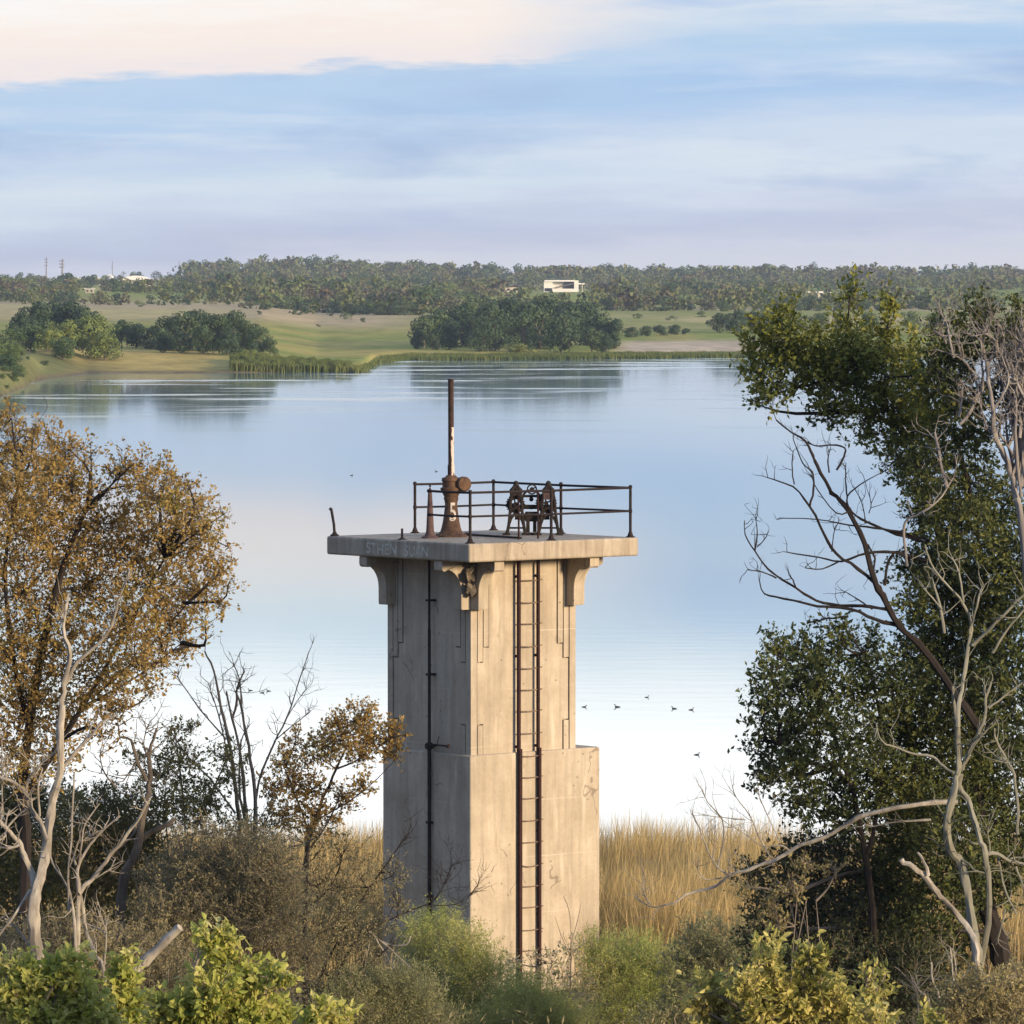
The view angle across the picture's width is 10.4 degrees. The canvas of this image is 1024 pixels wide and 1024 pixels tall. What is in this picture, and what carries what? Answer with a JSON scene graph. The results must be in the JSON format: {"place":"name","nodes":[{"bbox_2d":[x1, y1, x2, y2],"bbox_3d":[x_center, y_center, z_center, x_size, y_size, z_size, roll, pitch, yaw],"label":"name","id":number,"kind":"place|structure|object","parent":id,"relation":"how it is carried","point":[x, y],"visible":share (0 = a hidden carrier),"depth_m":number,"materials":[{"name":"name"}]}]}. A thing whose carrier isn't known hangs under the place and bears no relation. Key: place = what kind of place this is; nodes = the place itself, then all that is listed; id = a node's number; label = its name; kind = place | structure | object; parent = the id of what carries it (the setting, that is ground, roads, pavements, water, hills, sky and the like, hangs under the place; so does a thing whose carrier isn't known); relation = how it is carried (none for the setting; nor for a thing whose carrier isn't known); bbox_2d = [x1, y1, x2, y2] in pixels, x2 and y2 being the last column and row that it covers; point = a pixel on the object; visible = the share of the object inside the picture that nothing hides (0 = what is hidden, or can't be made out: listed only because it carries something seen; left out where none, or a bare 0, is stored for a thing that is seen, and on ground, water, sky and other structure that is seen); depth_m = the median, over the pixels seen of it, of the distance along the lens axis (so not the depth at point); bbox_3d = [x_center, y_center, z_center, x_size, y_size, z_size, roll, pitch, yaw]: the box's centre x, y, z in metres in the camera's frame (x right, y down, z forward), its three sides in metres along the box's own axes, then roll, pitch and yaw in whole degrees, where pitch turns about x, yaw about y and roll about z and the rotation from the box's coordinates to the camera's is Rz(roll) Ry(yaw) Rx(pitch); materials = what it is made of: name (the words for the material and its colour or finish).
{"place":"outdoors","nodes":[
{"label":"outdoors","id":0,"kind":"place"},
{"bbox_2d":[0,357,1023,847],"bbox_3d":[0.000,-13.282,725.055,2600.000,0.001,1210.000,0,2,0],"label":"water","id":1,"kind":"structure","parent":0,"point":[674,613],"depth_m":372.58,"materials":[{"name":"teal liquid"}]},
{"bbox_2d":[0,277,1023,1023],"bbox_3d":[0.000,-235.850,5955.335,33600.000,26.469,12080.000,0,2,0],"label":"ground","id":2,"kind":"structure","parent":0,"point":[354,339],"depth_m":1416.03,"materials":[{"name":"plant"}]},
{"bbox_2d":[0,354,23,372],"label":"tree","id":3,"kind":"object","parent":2,"relation":"on","point":[8,359],"visible":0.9,"depth_m":884.09,"materials":[{"name":"green plant"}]},
{"bbox_2d":[0,327,28,349],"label":"tree","id":4,"kind":"object","parent":2,"relation":"on","point":[17,335],"visible":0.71,"depth_m":1048.99,"materials":[{"name":"green plant"}]},
{"bbox_2d":[4,311,40,344],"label":"tree","id":5,"kind":"object","parent":2,"relation":"on","point":[21,318],"visible":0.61,"depth_m":1168.33,"materials":[{"name":"green plant"}]},
{"bbox_2d":[17,323,43,350],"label":"tree","id":6,"kind":"object","parent":2,"relation":"on","point":[31,331],"visible":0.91,"depth_m":1058.11,"materials":[{"name":"green plant"}]},
{"bbox_2d":[18,301,54,343],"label":"tree","id":7,"kind":"object","parent":2,"relation":"on","point":[35,310],"visible":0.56,"depth_m":1178.02,"materials":[{"name":"green plant"}]},
{"bbox_2d":[32,327,62,351],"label":"tree","id":8,"kind":"object","parent":2,"relation":"on","point":[49,334],"visible":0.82,"depth_m":1054.13,"materials":[{"name":"green plant"}]},
{"bbox_2d":[48,336,76,359],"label":"tree","id":9,"kind":"object","parent":2,"relation":"on","point":[61,347],"visible":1,"depth_m":1033.57,"materials":[{"name":"green plant"}]},
{"bbox_2d":[0,935,128,1023],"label":"lime bush","id":10,"kind":"object","parent":2,"relation":"on","point":[68,982],"visible":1,"depth_m":46.04,"materials":[{"name":"green plant"}]},
{"bbox_2d":[42,319,89,350],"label":"tree","id":11,"kind":"object","parent":2,"relation":"on","point":[65,328],"visible":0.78,"depth_m":1058.36,"materials":[{"name":"green plant"}]},
{"bbox_2d":[52,300,80,336],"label":"tree","id":12,"kind":"object","parent":2,"relation":"on","point":[65,308],"visible":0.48,"depth_m":1187.30,"materials":[{"name":"green plant"}]},
{"bbox_2d":[0,567,133,1001],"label":"dead tree","id":13,"kind":"object","parent":2,"relation":"on","point":[37,879],"visible":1,"depth_m":96.22,"materials":[{"name":"grey wood"}]},
{"bbox_2d":[65,305,100,336],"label":"tree","id":14,"kind":"object","parent":2,"relation":"on","point":[82,311],"visible":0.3,"depth_m":1183.54,"materials":[{"name":"green plant"}]},
{"bbox_2d":[0,765,177,1000],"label":"brush shrub","id":15,"kind":"object","parent":2,"relation":"on","point":[11,858],"visible":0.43,"depth_m":107.07,"materials":[{"name":"brown plant"}]},
{"bbox_2d":[70,314,115,357],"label":"tree","id":16,"kind":"object","parent":2,"relation":"on","point":[95,327],"visible":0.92,"depth_m":1063.53,"materials":[{"name":"green plant"}]},
{"bbox_2d":[37,764,150,986],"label":"dead tree","id":17,"kind":"object","parent":2,"relation":"on","point":[80,889],"visible":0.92,"depth_m":98.31,"materials":[{"name":"grey wood"}]},
{"bbox_2d":[86,331,123,359],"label":"tree","id":18,"kind":"object","parent":2,"relation":"on","point":[102,342],"visible":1,"depth_m":1056.55,"materials":[{"name":"green plant"}]},
{"bbox_2d":[108,319,132,347],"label":"tree","id":19,"kind":"object","parent":2,"relation":"on","point":[120,329],"visible":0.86,"depth_m":1116.63,"materials":[{"name":"green plant"}]},
{"bbox_2d":[93,943,154,1023],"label":"lime bush","id":20,"kind":"object","parent":2,"relation":"on","point":[124,978],"visible":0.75,"depth_m":47.14,"materials":[{"name":"green plant"}]},
{"bbox_2d":[0,395,249,977],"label":"leafy tree","id":21,"kind":"object","parent":2,"relation":"on","point":[167,503],"visible":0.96,"depth_m":100.94,"materials":[{"name":"brown plant"}]},
{"bbox_2d":[125,323,146,347],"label":"tree","id":22,"kind":"object","parent":2,"relation":"on","point":[133,337],"visible":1,"depth_m":1113.61,"materials":[{"name":"green plant"}]},
{"bbox_2d":[83,698,191,952],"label":"dead tree","id":23,"kind":"object","parent":2,"relation":"on","point":[123,881],"visible":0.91,"depth_m":103.29,"materials":[{"name":"brown plant"}]},
{"bbox_2d":[139,325,160,348],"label":"tree","id":24,"kind":"object","parent":2,"relation":"on","point":[147,342],"visible":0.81,"depth_m":1108.56,"materials":[{"name":"green plant"}]},
{"bbox_2d":[0,897,313,1017],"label":"brush shrub","id":25,"kind":"object","parent":2,"relation":"on","point":[168,968],"visible":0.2,"depth_m":99.99,"materials":[{"name":"plant"}]},
{"bbox_2d":[132,924,182,972],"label":"fallen log","id":26,"kind":"object","parent":2,"relation":"on","point":[154,952],"visible":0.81,"depth_m":94.34,"materials":[{"name":"grey wood"}]},
{"bbox_2d":[151,331,174,352],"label":"tree","id":27,"kind":"object","parent":2,"relation":"on","point":[165,339],"visible":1,"depth_m":1083.87,"materials":[{"name":"green plant"}]},
{"bbox_2d":[150,316,182,349],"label":"tree","id":28,"kind":"object","parent":2,"relation":"on","point":[165,324],"visible":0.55,"depth_m":1098.79,"materials":[{"name":"green plant"}]},
{"bbox_2d":[111,713,249,937],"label":"sapling","id":29,"kind":"object","parent":2,"relation":"on","point":[188,799],"visible":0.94,"depth_m":105.12,"materials":[{"name":"green plant"}]},
{"bbox_2d":[174,330,192,353],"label":"tree","id":30,"kind":"object","parent":2,"relation":"on","point":[183,340],"visible":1,"depth_m":1079.00,"materials":[{"name":"green plant"}]},
{"bbox_2d":[168,311,211,350],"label":"tree","id":31,"kind":"object","parent":2,"relation":"on","point":[186,322],"visible":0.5,"depth_m":1093.53,"materials":[{"name":"green plant"}]},
{"bbox_2d":[55,733,345,986],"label":"brush shrub","id":32,"kind":"object","parent":2,"relation":"on","point":[104,797],"visible":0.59,"depth_m":106.22,"materials":[{"name":"brown plant"}]},
{"bbox_2d":[193,327,216,353],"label":"tree","id":33,"kind":"object","parent":2,"relation":"on","point":[202,343],"visible":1,"depth_m":1077.19,"materials":[{"name":"green plant"}]},
{"bbox_2d":[204,313,234,349],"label":"tree","id":34,"kind":"object","parent":2,"relation":"on","point":[217,323],"visible":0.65,"depth_m":1098.57,"materials":[{"name":"green plant"}]},
{"bbox_2d":[136,912,304,1023],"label":"lime bush","id":35,"kind":"object","parent":2,"relation":"on","point":[234,987],"visible":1,"depth_m":45.03,"materials":[{"name":"green plant"}]},
{"bbox_2d":[123,806,328,995],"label":"brush shrub","id":36,"kind":"object","parent":2,"relation":"on","point":[196,875],"visible":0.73,"depth_m":101.89,"materials":[{"name":"plant"}]},
{"bbox_2d":[211,330,243,354],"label":"tree","id":37,"kind":"object","parent":2,"relation":"on","point":[229,335],"visible":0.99,"depth_m":1076.88,"materials":[{"name":"green plant"}]},
{"bbox_2d":[219,310,253,347],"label":"tree","id":38,"kind":"object","parent":2,"relation":"on","point":[231,316],"visible":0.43,"depth_m":1108.14,"materials":[{"name":"green plant"}]},
{"bbox_2d":[156,615,323,948],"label":"dead tree","id":39,"kind":"object","parent":2,"relation":"on","point":[255,789],"visible":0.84,"depth_m":106.24,"materials":[{"name":"grey plant"}]},
{"bbox_2d":[233,319,261,350],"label":"tree","id":40,"kind":"object","parent":2,"relation":"on","point":[246,328],"visible":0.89,"depth_m":1094.17,"materials":[{"name":"green plant"}]},
{"bbox_2d":[244,327,273,351],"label":"tree","id":41,"kind":"object","parent":2,"relation":"on","point":[257,333],"visible":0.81,"depth_m":1088.58,"materials":[{"name":"green plant"}]},
{"bbox_2d":[229,352,366,372],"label":"spit reeds","id":42,"kind":"object","parent":2,"relation":"on","point":[253,362],"visible":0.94,"depth_m":1025.88,"materials":[{"name":"plant"}]},
{"bbox_2d":[293,988,363,1023],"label":"lime bush","id":43,"kind":"object","parent":2,"relation":"on","point":[326,1011],"visible":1,"depth_m":47.21,"materials":[{"name":"green plant"}]},
{"bbox_2d":[256,692,413,1016],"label":"leafy tree","id":44,"kind":"object","parent":2,"relation":"on","point":[368,740],"visible":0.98,"depth_m":108.13,"materials":[{"name":"brown plant"}]},
{"bbox_2d":[272,798,496,1003],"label":"brush shrub","id":45,"kind":"object","parent":2,"relation":"on","point":[343,931],"visible":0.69,"depth_m":110.31,"materials":[{"name":"brown plant"}]},
{"bbox_2d":[290,951,484,1023],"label":"feathery shrub","id":46,"kind":"object","parent":2,"relation":"on","point":[390,1001],"visible":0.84,"depth_m":109.48,"materials":[{"name":"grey plant"}]},
{"bbox_2d":[385,299,418,314],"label":"hill tree","id":47,"kind":"object","parent":2,"relation":"on","point":[392,307],"visible":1,"depth_m":1810.02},
{"bbox_2d":[408,286,432,314],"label":"hill tree","id":48,"kind":"object","parent":2,"relation":"on","point":[421,292],"visible":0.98,"depth_m":1818.18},
{"bbox_2d":[407,315,443,348],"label":"tree","id":49,"kind":"object","parent":2,"relation":"on","point":[423,325],"visible":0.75,"depth_m":1288.10,"materials":[{"name":"green plant"}]},
{"bbox_2d":[422,308,458,347],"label":"tree","id":50,"kind":"object","parent":2,"relation":"on","point":[437,318],"visible":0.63,"depth_m":1297.60,"materials":[{"name":"green plant"}]},
{"bbox_2d":[436,318,461,349],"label":"tree","id":51,"kind":"object","parent":2,"relation":"on","point":[452,334],"visible":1,"depth_m":1268.29,"materials":[{"name":"green plant"}]},
{"bbox_2d":[432,289,465,312],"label":"hill tree","id":52,"kind":"object","parent":2,"relation":"on","point":[448,299],"visible":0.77,"depth_m":1879.11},
{"bbox_2d":[430,305,479,346],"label":"tree","id":53,"kind":"object","parent":2,"relation":"on","point":[454,314],"visible":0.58,"depth_m":1307.80,"materials":[{"name":"green plant"}]},
{"bbox_2d":[382,893,535,1023],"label":"feathery shrub","id":54,"kind":"object","parent":2,"relation":"on","point":[464,958],"visible":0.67,"depth_m":114.14,"materials":[{"name":"green plant"}]},
{"bbox_2d":[327,530,637,997],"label":"gate tower","id":55,"kind":"structure","parent":2,"relation":"on","point":[474,695],"depth_m":121.63,"materials":[{"name":"concrete"}]},
{"bbox_2d":[421,485,438,538],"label":"valve stand","id":56,"kind":"object","parent":55,"relation":"on","point":[430,534],"visible":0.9,"depth_m":121.71,"materials":[{"name":"metal"}]},
{"bbox_2d":[425,560,449,984],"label":"standpipe","id":57,"kind":"object","parent":55,"relation":"attached to","point":[429,745],"visible":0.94,"depth_m":121.44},
{"bbox_2d":[436,379,470,536],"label":"valve stand","id":58,"kind":"object","parent":55,"relation":"on","point":[451,526],"visible":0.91,"depth_m":122.31,"materials":[{"name":"brown metal"}]},
{"bbox_2d":[410,479,634,543],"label":"railing","id":59,"kind":"object","parent":55,"relation":"on","point":[551,490],"visible":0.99,"depth_m":121.92,"materials":[{"name":"metal"}]},
{"bbox_2d":[515,489,542,993],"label":"ladder","id":60,"kind":"object","parent":55,"relation":"attached to","point":[539,797],"visible":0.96,"depth_m":121.48,"materials":[{"name":"metal"}]},
{"bbox_2d":[502,481,562,534],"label":"gate hoist","id":61,"kind":"object","parent":55,"relation":"on","point":[544,507],"visible":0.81,"depth_m":123.22,"materials":[{"name":"black metal"}]},
{"bbox_2d":[464,316,504,351],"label":"tree","id":62,"kind":"object","parent":2,"relation":"on","point":[483,323],"visible":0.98,"depth_m":1260.37,"materials":[{"name":"green plant"}]},
{"bbox_2d":[474,303,509,345],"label":"tree","id":63,"kind":"object","parent":2,"relation":"on","point":[493,312],"visible":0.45,"depth_m":1298.31,"materials":[{"name":"green plant"}]},
{"bbox_2d":[495,297,522,341],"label":"tree","id":64,"kind":"object","parent":2,"relation":"on","point":[513,304],"visible":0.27,"depth_m":1327.42,"materials":[{"name":"green plant"}]},
{"bbox_2d":[0,255,1023,315],"bbox_3d":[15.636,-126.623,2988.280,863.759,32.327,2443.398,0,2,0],"label":"woodland","id":65,"kind":"object","parent":2,"relation":"on","point":[228,285],"visible":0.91,"depth_m":2543.47,"materials":[{"name":"plant"}]},
{"bbox_2d":[0,800,1023,989],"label":"reeds","id":66,"kind":"object","parent":2,"relation":"on","point":[670,858],"visible":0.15,"depth_m":130.46,"materials":[{"name":"plant"}]},
{"bbox_2d":[501,312,545,351],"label":"tree","id":67,"kind":"object","parent":2,"relation":"on","point":[521,320],"visible":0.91,"depth_m":1260.39,"materials":[{"name":"green plant"}]},
{"bbox_2d":[507,302,549,339],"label":"tree","id":68,"kind":"object","parent":2,"relation":"on","point":[526,305],"visible":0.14,"depth_m":1308.17,"materials":[{"name":"green plant"}]},
{"bbox_2d":[457,962,612,1023],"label":"feathery shrub","id":69,"kind":"object","parent":2,"relation":"on","point":[528,999],"visible":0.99,"depth_m":110.50,"materials":[{"name":"green plant"}]},
{"bbox_2d":[517,306,555,348],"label":"tree","id":70,"kind":"object","parent":2,"relation":"on","point":[540,315],"visible":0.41,"depth_m":1278.59,"materials":[{"name":"green plant"}]},
{"bbox_2d":[531,296,563,344],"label":"tree","id":71,"kind":"object","parent":2,"relation":"on","point":[551,304],"visible":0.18,"depth_m":1332.77,"materials":[{"name":"green plant"}]},
{"bbox_2d":[502,896,602,1012],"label":"silver shrub","id":72,"kind":"object","parent":2,"relation":"on","point":[570,952],"visible":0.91,"depth_m":111.55,"materials":[{"name":"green plant"}]},
{"bbox_2d":[95,945,1020,1023],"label":"undergrowth","id":73,"kind":"object","parent":2,"relation":"on","point":[507,1021],"visible":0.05,"depth_m":112.22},
{"bbox_2d":[543,311,576,352],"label":"tree","id":74,"kind":"object","parent":2,"relation":"on","point":[563,340],"visible":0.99,"depth_m":1255.97,"materials":[{"name":"green plant"}]},
{"bbox_2d":[544,280,584,291],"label":"white house","id":75,"kind":"structure","parent":2,"relation":"on","point":[561,285],"depth_m":3053.57,"materials":[{"name":"metal"}]},
{"bbox_2d":[550,303,586,345],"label":"tree","id":76,"kind":"object","parent":2,"relation":"on","point":[570,310],"visible":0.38,"depth_m":1308.10,"materials":[{"name":"green plant"}]},
{"bbox_2d":[355,350,816,372],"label":"shore reeds","id":77,"kind":"object","parent":2,"relation":"on","point":[384,358],"visible":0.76,"depth_m":1211.90,"materials":[{"name":"plant"}]},
{"bbox_2d":[572,299,610,344],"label":"tree","id":78,"kind":"object","parent":2,"relation":"on","point":[588,307],"visible":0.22,"depth_m":1328.37,"materials":[{"name":"green plant"}]},
{"bbox_2d":[580,326,604,351],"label":"tree","id":79,"kind":"object","parent":2,"relation":"on","point":[591,336],"visible":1,"depth_m":1253.54,"materials":[{"name":"green plant"}]},
{"bbox_2d":[582,312,615,347],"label":"tree","id":80,"kind":"object","parent":2,"relation":"on","point":[599,321],"visible":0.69,"depth_m":1288.32,"materials":[{"name":"green plant"}]},
{"bbox_2d":[600,318,624,348],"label":"tree","id":81,"kind":"object","parent":2,"relation":"on","point":[615,325],"visible":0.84,"depth_m":1283.25,"materials":[{"name":"green plant"}]},
{"bbox_2d":[562,918,691,1023],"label":"feathery shrub","id":82,"kind":"object","parent":2,"relation":"on","point":[631,960],"visible":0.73,"depth_m":112.19,"materials":[{"name":"green plant"}]},
{"bbox_2d":[626,906,766,1023],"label":"grey shrub","id":83,"kind":"object","parent":2,"relation":"on","point":[690,956],"visible":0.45,"depth_m":107.48,"materials":[{"name":"green plant"}]},
{"bbox_2d":[705,312,729,332],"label":"tree","id":84,"kind":"object","parent":2,"relation":"on","point":[718,319],"visible":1,"depth_m":1478.19,"materials":[{"name":"green plant"}]},
{"bbox_2d":[725,310,747,332],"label":"tree","id":85,"kind":"object","parent":2,"relation":"on","point":[738,319],"visible":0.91,"depth_m":1467.95,"materials":[{"name":"green plant"}]},
{"bbox_2d":[666,922,898,1023],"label":"yellow bush","id":86,"kind":"object","parent":2,"relation":"on","point":[797,999],"visible":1,"depth_m":48.10,"materials":[{"name":"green plant"}]},
{"bbox_2d":[723,841,852,980],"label":"tan shrub","id":87,"kind":"object","parent":2,"relation":"on","point":[781,927],"visible":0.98,"depth_m":94.81,"materials":[{"name":"brown plant"}]},
{"bbox_2d":[727,602,937,1003],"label":"dark tree","id":88,"kind":"object","parent":2,"relation":"on","point":[811,685],"visible":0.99,"depth_m":95.97,"materials":[{"name":"green plant"}]},
{"bbox_2d":[622,764,957,919],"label":"long branch","id":89,"kind":"object","parent":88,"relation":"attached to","point":[867,814],"visible":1,"depth_m":95.02,"materials":[{"name":"grey wood"}]},
{"bbox_2d":[724,820,971,1023],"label":"dark shrub","id":90,"kind":"object","parent":2,"relation":"on","point":[843,915],"visible":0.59,"depth_m":97.32,"materials":[{"name":"green plant"}]},
{"bbox_2d":[727,262,1023,1019],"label":"dark tree","id":91,"kind":"object","parent":2,"relation":"on","point":[885,395],"visible":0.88,"depth_m":96.42,"materials":[{"name":"green plant"}]},
{"bbox_2d":[851,956,904,1023],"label":"yellow bush","id":92,"kind":"object","parent":2,"relation":"on","point":[881,973],"visible":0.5,"depth_m":49.08,"materials":[{"name":"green plant"}]},
{"bbox_2d":[894,931,970,1013],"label":"bare branch","id":93,"kind":"object","parent":2,"relation":"on","point":[916,989],"visible":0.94,"depth_m":86.27,"materials":[{"name":"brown wood"}]},
{"bbox_2d":[916,995,948,1023],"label":"yellow bush","id":94,"kind":"object","parent":2,"relation":"on","point":[938,1019],"visible":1,"depth_m":50.14,"materials":[{"name":"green plant"}]},
{"bbox_2d":[899,852,981,984],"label":"leaning snag","id":95,"kind":"object","parent":2,"relation":"on","point":[944,900],"visible":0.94,"depth_m":92.66,"materials":[{"name":"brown wood"}]},
{"bbox_2d":[859,528,1023,1018],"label":"dead tree","id":96,"kind":"object","parent":2,"relation":"on","point":[951,852],"visible":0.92,"depth_m":93.23,"materials":[{"name":"grey wood"}]},
{"bbox_2d":[902,279,1023,583],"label":"dying tree","id":97,"kind":"object","parent":2,"relation":"on","point":[1009,358],"visible":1,"depth_m":94.42,"materials":[{"name":"grey plant"}]},
{"bbox_2d":[912,949,1023,1023],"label":"brush shrub","id":98,"kind":"object","parent":2,"relation":"on","point":[985,993],"visible":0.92,"depth_m":84.20,"materials":[{"name":"beige plant"}]},
{"bbox_2d":[0,0,1023,283],"label":"sky","id":99,"kind":"structure","parent":0,"point":[146,137],"materials":[{"name":"blue"}]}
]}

